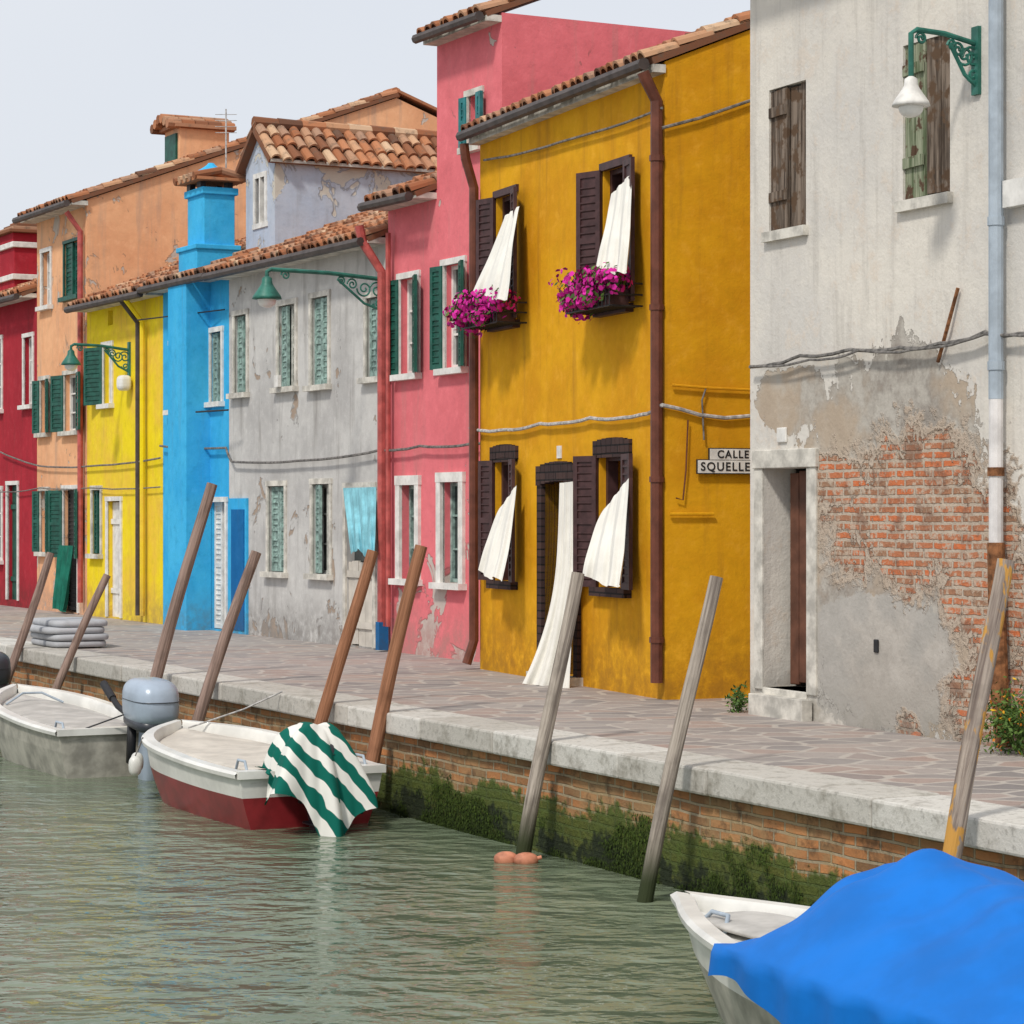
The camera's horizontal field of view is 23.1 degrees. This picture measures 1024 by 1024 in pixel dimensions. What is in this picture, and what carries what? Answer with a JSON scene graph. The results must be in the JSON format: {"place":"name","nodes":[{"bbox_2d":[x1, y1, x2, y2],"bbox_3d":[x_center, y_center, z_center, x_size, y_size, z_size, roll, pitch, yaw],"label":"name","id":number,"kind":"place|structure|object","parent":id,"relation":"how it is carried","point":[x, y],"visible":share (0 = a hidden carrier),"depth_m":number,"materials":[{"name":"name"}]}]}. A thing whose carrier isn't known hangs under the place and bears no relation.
{"place":"outdoors","nodes":[
{"label":"outdoors","id":0,"kind":"place"},
{"bbox_2d":[215,109,236,167],"bbox_3d":[-4.230,-4.760,36.978,0.320,2.400,0.024,0,0,0],"label":"antenna","id":1,"kind":"object","parent":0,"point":[225,120],"visible":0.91,"depth_m":36.97,"materials":[{"name":"grey metal"}]},
{"bbox_2d":[0,750,724,1023],"bbox_3d":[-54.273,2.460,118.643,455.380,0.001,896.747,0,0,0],"label":"canal water","id":2,"kind":"structure","parent":0,"point":[129,900],"depth_m":14.84,"materials":[{"name":"green liquid"}]},
{"bbox_2d":[0,652,10,687],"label":"motorboat","id":3,"kind":"object","parent":2,"relation":"on","point":[5,669],"visible":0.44,"depth_m":27.42,"materials":[{"name":"plastic"}]},
{"bbox_2d":[9,552,53,684],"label":"mooring pole","id":4,"kind":"object","parent":2,"relation":"in","point":[27,623],"visible":0.82,"depth_m":29.91,"materials":[{"name":"brown wood"}]},
{"bbox_2d":[52,573,110,689],"bbox_3d":[-5.181,2.176,27.748,1.500,2.976,0.110,0,0,-27],"label":"mooring pole","id":5,"kind":"object","parent":2,"relation":"in","point":[76,640],"visible":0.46,"depth_m":27.90,"materials":[{"name":"brown wood"}]},
{"bbox_2d":[0,677,179,780],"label":"motorboat","id":6,"kind":"object","parent":2,"relation":"on","point":[64,734],"visible":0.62,"depth_m":23.25,"materials":[{"name":"grey paint"}]},
{"bbox_2d":[150,482,216,677],"bbox_3d":[-3.552,1.681,24.960,1.274,3.961,0.143,0,0,-27],"label":"mooring pole","id":7,"kind":"object","parent":2,"relation":"in","point":[168,630],"visible":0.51,"depth_m":25.03,"materials":[{"name":"brown wood"}]},
{"bbox_2d":[192,550,260,720],"bbox_3d":[-3.002,2.015,23.747,1.308,3.299,0.133,0,0,-27],"label":"mooring pole","id":8,"kind":"object","parent":2,"relation":"in","point":[209,684],"visible":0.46,"depth_m":23.84,"materials":[{"name":"brown wood"}]},
{"bbox_2d":[128,691,386,836],"bbox_3d":[-2.075,2.131,20.671,1.592,1.057,3.869,0,0,-27],"label":"motorboat","id":9,"kind":"object","parent":2,"relation":"on","point":[322,779],"visible":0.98,"depth_m":19.43,"materials":[{"name":"red paint"}]},
{"bbox_2d":[314,549,377,724],"bbox_3d":[-1.657,1.990,21.205,1.122,3.340,0.127,0,0,-26],"label":"mooring pole","id":10,"kind":"object","parent":2,"relation":"in","point":[338,664],"visible":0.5,"depth_m":21.27,"materials":[{"name":"brown wood"}]},
{"bbox_2d":[366,544,426,762],"bbox_3d":[-1.135,1.961,20.276,0.964,3.393,0.132,0,0,-27],"label":"mooring pole","id":11,"kind":"object","parent":2,"relation":"in","point":[378,730],"visible":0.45,"depth_m":20.33,"materials":[{"name":"brown wood"}]},
{"bbox_2d":[494,851,515,862],"bbox_3d":[-0.029,2.440,17.571,0.201,0.110,0.129,0,0,0],"label":"mooring buoy","id":12,"kind":"object","parent":2,"relation":"in","point":[504,857],"visible":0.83,"depth_m":17.52,"materials":[{"name":"orange plastic"}]},
{"bbox_2d":[514,852,541,863],"bbox_3d":[0.111,2.440,17.521,0.201,0.110,0.129,0,0,0],"label":"mooring buoy","id":13,"kind":"object","parent":2,"relation":"in","point":[526,858],"visible":0.84,"depth_m":17.48,"materials":[{"name":"orange plastic"}]},
{"bbox_2d":[516,572,584,854],"bbox_3d":[0.167,2.039,17.691,0.764,3.227,0.121,0,0,-26],"label":"mooring pole","id":14,"kind":"object","parent":2,"relation":"in","point":[537,774],"visible":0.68,"depth_m":17.69,"materials":[{"name":"grey wood"}]},
{"bbox_2d":[637,575,722,902],"bbox_3d":[0.941,2.030,15.826,0.892,3.249,0.112,0,0,-26],"label":"mooring pole","id":15,"kind":"object","parent":2,"relation":"in","point":[647,887],"visible":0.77,"depth_m":15.84,"materials":[{"name":"grey wood"}]},
{"bbox_2d":[670,848,1023,1023],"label":"tarpaulin covered boat","id":16,"kind":"object","parent":2,"relation":"on","point":[929,936],"visible":1,"depth_m":10.55,"materials":[{"name":"blue fabric"}]},
{"bbox_2d":[943,558,1014,859],"bbox_3d":[2.314,1.950,13.192,0.794,3.408,0.123,0,0,-26],"label":"mooring pole","id":17,"kind":"object","parent":2,"relation":"in","point":[955,833],"visible":0.7,"depth_m":13.22,"materials":[{"name":"grey wood"}]},
{"bbox_2d":[0,0,749,229],"label":"sky","id":18,"kind":"structure","parent":0,"point":[84,84],"materials":[{"name":"white"}]},
{"bbox_2d":[0,637,1023,905],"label":"quay","id":19,"kind":"structure","parent":0,"point":[816,835],"depth_m":17.02,"materials":[{"name":"white stone"}]},
{"bbox_2d":[389,774,814,905],"bbox_3d":[0.492,2.264,17.483,0.026,0.487,6.647,0,0,-27],"label":"seaweed","id":20,"kind":"object","parent":19,"relation":"attached to","point":[504,840],"visible":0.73,"depth_m":17.05,"materials":[{"name":"green plant"}]},
{"bbox_2d":[0,605,1023,808],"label":"pavement","id":21,"kind":"structure","parent":0,"point":[716,728],"depth_m":20.66,"materials":[{"name":"grey stone"}]},
{"bbox_2d":[0,292,36,607],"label":"walls","id":22,"kind":"structure","parent":21,"relation":"on","point":[18,440],"depth_m":43.01,"materials":[{"name":"paint"}]},
{"bbox_2d":[0,332,33,600],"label":"windows and door","id":23,"kind":"structure","parent":22,"relation":"attached to","point":[15,545],"depth_m":43.55,"materials":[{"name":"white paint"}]},
{"bbox_2d":[0,278,36,306],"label":"tile roof","id":24,"kind":"structure","parent":22,"relation":"on","point":[21,292],"depth_m":42.21,"materials":[{"name":"tile"}]},
{"bbox_2d":[0,222,36,292],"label":"chimney","id":25,"kind":"object","parent":24,"relation":"on","point":[18,253],"visible":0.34,"depth_m":44.29,"materials":[{"name":"paint"}]},
{"bbox_2d":[29,617,108,647],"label":"stacked cushions","id":26,"kind":"object","parent":21,"relation":"on","point":[58,632],"visible":0.83,"depth_m":30.04,"materials":[{"name":"grey fabric"}]},
{"bbox_2d":[87,295,162,623],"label":"walls","id":27,"kind":"structure","parent":21,"relation":"on","point":[110,435],"depth_m":37.89,"materials":[{"name":"paint"}]},
{"bbox_2d":[61,342,130,375],"bbox_3d":[-6.231,-2.309,37.500,1.067,0.520,0.298,0,0,-21],"label":"street lamp","id":28,"kind":"object","parent":27,"relation":"attached to","point":[70,362],"visible":1,"depth_m":37.60,"materials":[{"name":"green metal"}]},
{"bbox_2d":[84,340,122,617],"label":"windows and door","id":29,"kind":"structure","parent":27,"relation":"attached to","point":[94,376],"depth_m":38.90,"materials":[{"name":"white paint"}]},
{"bbox_2d":[64,237,245,615],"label":"tile roof and pipes","id":30,"kind":"structure","parent":27,"relation":"on","point":[125,294],"depth_m":37.18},
{"bbox_2d":[163,280,228,630],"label":"walls","id":31,"kind":"structure","parent":21,"relation":"on","point":[219,420],"depth_m":34.61,"materials":[{"name":"blue paint"}]},
{"bbox_2d":[136,309,228,628],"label":"windows and door","id":32,"kind":"structure","parent":31,"relation":"attached to","point":[220,559],"depth_m":34.53,"materials":[{"name":"white paint"}]},
{"bbox_2d":[168,186,240,630],"bbox_3d":[-4.320,-1.415,35.072,0.810,6.210,0.800,0,0,-27],"label":"chimney breast","id":33,"kind":"object","parent":21,"relation":"on","point":[211,223],"visible":0.84,"depth_m":34.71,"materials":[{"name":"blue paint"}]},
{"bbox_2d":[136,243,258,293],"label":"tile roof","id":34,"kind":"structure","parent":33,"relation":"attached to","point":[162,284],"depth_m":34.86,"materials":[{"name":"tile"}]},
{"bbox_2d":[173,163,245,190],"bbox_3d":[-4.230,-4.710,35.127,0.824,0.380,0.915,0,0,-27],"label":"chimney cap","id":35,"kind":"object","parent":33,"relation":"on","point":[210,175],"visible":0.96,"depth_m":34.84,"materials":[{"name":"brown tile"}]},
{"bbox_2d":[37,98,436,614],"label":"walls","id":36,"kind":"structure","parent":21,"relation":"on","point":[135,230],"depth_m":40.38,"materials":[{"name":"orange paint"}]},
{"bbox_2d":[32,237,79,612],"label":"windows and door","id":37,"kind":"structure","parent":36,"relation":"attached to","point":[65,592],"depth_m":40.74,"materials":[{"name":"green paint"}]},
{"bbox_2d":[150,114,236,161],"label":"dormer","id":38,"kind":"object","parent":36,"relation":"on","point":[185,135],"visible":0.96,"depth_m":43.06,"materials":[{"name":"orange paint"}]},
{"bbox_2d":[12,87,436,602],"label":"tile roof","id":39,"kind":"structure","parent":36,"relation":"attached to","point":[65,205],"depth_m":40.07,"materials":[{"name":"ceramic"}]},
{"bbox_2d":[229,236,387,650],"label":"walls","id":40,"kind":"structure","parent":21,"relation":"on","point":[339,418],"depth_m":31.77,"materials":[{"name":"grey paint"}]},
{"bbox_2d":[0,442,479,492],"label":"facade cables","id":41,"kind":"object","parent":40,"relation":"attached to","point":[344,456],"visible":0.9,"depth_m":33.44,"materials":[{"name":"rubber"}]},
{"bbox_2d":[201,210,387,280],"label":"tile roof","id":42,"kind":"structure","parent":40,"relation":"on","point":[333,239],"depth_m":31.60,"materials":[{"name":"tile"}]},
{"bbox_2d":[226,289,376,647],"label":"windows and doors","id":43,"kind":"structure","parent":40,"relation":"attached to","point":[360,510],"depth_m":31.46,"materials":[{"name":"wood"}]},
{"bbox_2d":[252,267,376,309],"bbox_3d":[-2.245,-2.562,29.100,1.696,0.580,0.344,0,0,-32],"label":"street lamp","id":44,"kind":"object","parent":40,"relation":"attached to","point":[266,295],"visible":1,"depth_m":28.86,"materials":[{"name":"green metal"}]},
{"bbox_2d":[235,116,436,248],"bbox_3d":[-2.090,-4.290,34.975,3.307,2.260,1.510,0,0,-27],"label":"attic","id":45,"kind":"object","parent":40,"relation":"on","point":[303,177],"visible":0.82,"depth_m":34.26,"materials":[{"name":"blue paint"}]},
{"bbox_2d":[480,30,749,699],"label":"walls","id":46,"kind":"structure","parent":21,"relation":"on","point":[548,362],"depth_m":22.23,"materials":[{"name":"paint"}]},
{"bbox_2d":[442,285,526,337],"bbox_3d":[-0.257,-2.032,25.207,0.521,0.506,1.390,0,0,-24],"label":"flower box","id":47,"kind":"object","parent":46,"relation":"attached to","point":[474,311],"visible":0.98,"depth_m":24.94,"materials":[{"name":"metal"}]},
{"bbox_2d":[473,176,631,687],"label":"curtains","id":48,"kind":"object","parent":46,"relation":"attached to","point":[603,562],"visible":0.98,"depth_m":23.63,"materials":[{"name":"white fabric"}]},
{"bbox_2d":[526,446,582,686],"bbox_3d":[0.553,0.511,24.075,0.460,2.298,1.111,0,0,-21],"label":"door","id":49,"kind":"structure","parent":46,"relation":"attached to","point":[551,473],"depth_m":24.41,"materials":[{"name":"wood"}]},
{"bbox_2d":[476,154,634,597],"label":"windows and shutters","id":50,"kind":"structure","parent":46,"relation":"attached to","point":[613,451],"depth_m":23.25,"materials":[{"name":"brown paint"}]},
{"bbox_2d":[548,262,642,323],"bbox_3d":[0.744,-1.990,22.578,0.505,0.532,1.361,0,0,-21],"label":"flower box","id":51,"kind":"object","parent":46,"relation":"attached to","point":[588,292],"visible":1,"depth_m":22.31,"materials":[{"name":"metal"}]},
{"bbox_2d":[456,10,749,664],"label":"tile roof","id":52,"kind":"structure","parent":46,"relation":"on","point":[609,78],"depth_m":24.48,"materials":[{"name":"tile"}]},
{"bbox_2d":[477,70,749,682],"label":"pipes and cables","id":53,"kind":"object","parent":46,"relation":"attached to","point":[657,404],"visible":0.96,"depth_m":21.76,"materials":[{"name":"brown paint"}]},
{"bbox_2d":[696,448,749,473],"bbox_3d":[2.015,-0.448,22.028,0.856,0.229,0.026,0,0,-21],"label":"street sign","id":54,"kind":"object","parent":46,"relation":"attached to","point":[727,461],"visible":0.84,"depth_m":21.96,"materials":[{"name":"white paint"}]},
{"bbox_2d":[725,680,747,712],"bbox_3d":[1.853,1.517,20.491,0.228,0.286,0.241,0,0,0],"label":"wall weed","id":55,"kind":"object","parent":21,"relation":"on","point":[737,703],"depth_m":20.46,"materials":[{"name":"green plant"}]},
{"bbox_2d":[748,427,878,721],"bbox_3d":[2.472,0.491,19.646,0.460,2.337,1.822,0,0,-25],"label":"door and step","id":56,"kind":"structure","parent":21,"relation":"on","point":[794,703],"depth_m":20.15,"materials":[{"name":"stone"}]},
{"bbox_2d":[750,0,1023,750],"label":"walls","id":57,"kind":"structure","parent":21,"relation":"on","point":[900,441],"depth_m":18.73,"materials":[{"name":"white paint"}]},
{"bbox_2d":[761,36,952,242],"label":"windows","id":58,"kind":"structure","parent":57,"relation":"attached to","point":[926,163],"depth_m":18.42,"materials":[{"name":"wood"}]},
{"bbox_2d":[749,0,1023,747],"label":"pipes and cables","id":59,"kind":"object","parent":57,"relation":"attached to","point":[1002,194],"visible":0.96,"depth_m":17.25,"materials":[{"name":"grey paint"}]},
{"bbox_2d":[892,26,980,117],"bbox_3d":[2.990,-3.083,17.458,0.707,0.678,0.266,0,0,-15],"label":"street lamp","id":60,"kind":"object","parent":57,"relation":"attached to","point":[911,100],"visible":1,"depth_m":17.45,"materials":[{"name":"green metal"}]},
{"bbox_2d":[966,676,1023,756],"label":"flowering bush","id":61,"kind":"object","parent":21,"relation":"on","point":[1009,720],"visible":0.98,"depth_m":16.87,"materials":[{"name":"green plant"}]},
{"bbox_2d":[388,12,688,661],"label":"walls","id":62,"kind":"structure","parent":0,"point":[510,59],"depth_m":27.99,"materials":[{"name":"pink paint"}]},
{"bbox_2d":[355,85,483,649],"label":"windows and pipes","id":63,"kind":"structure","parent":62,"relation":"attached to","point":[389,331],"depth_m":28.88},
{"bbox_2d":[357,0,538,211],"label":"tile roof","id":64,"kind":"structure","parent":62,"relation":"on","point":[444,30],"depth_m":27.90,"materials":[{"name":"tile"}]}
]}

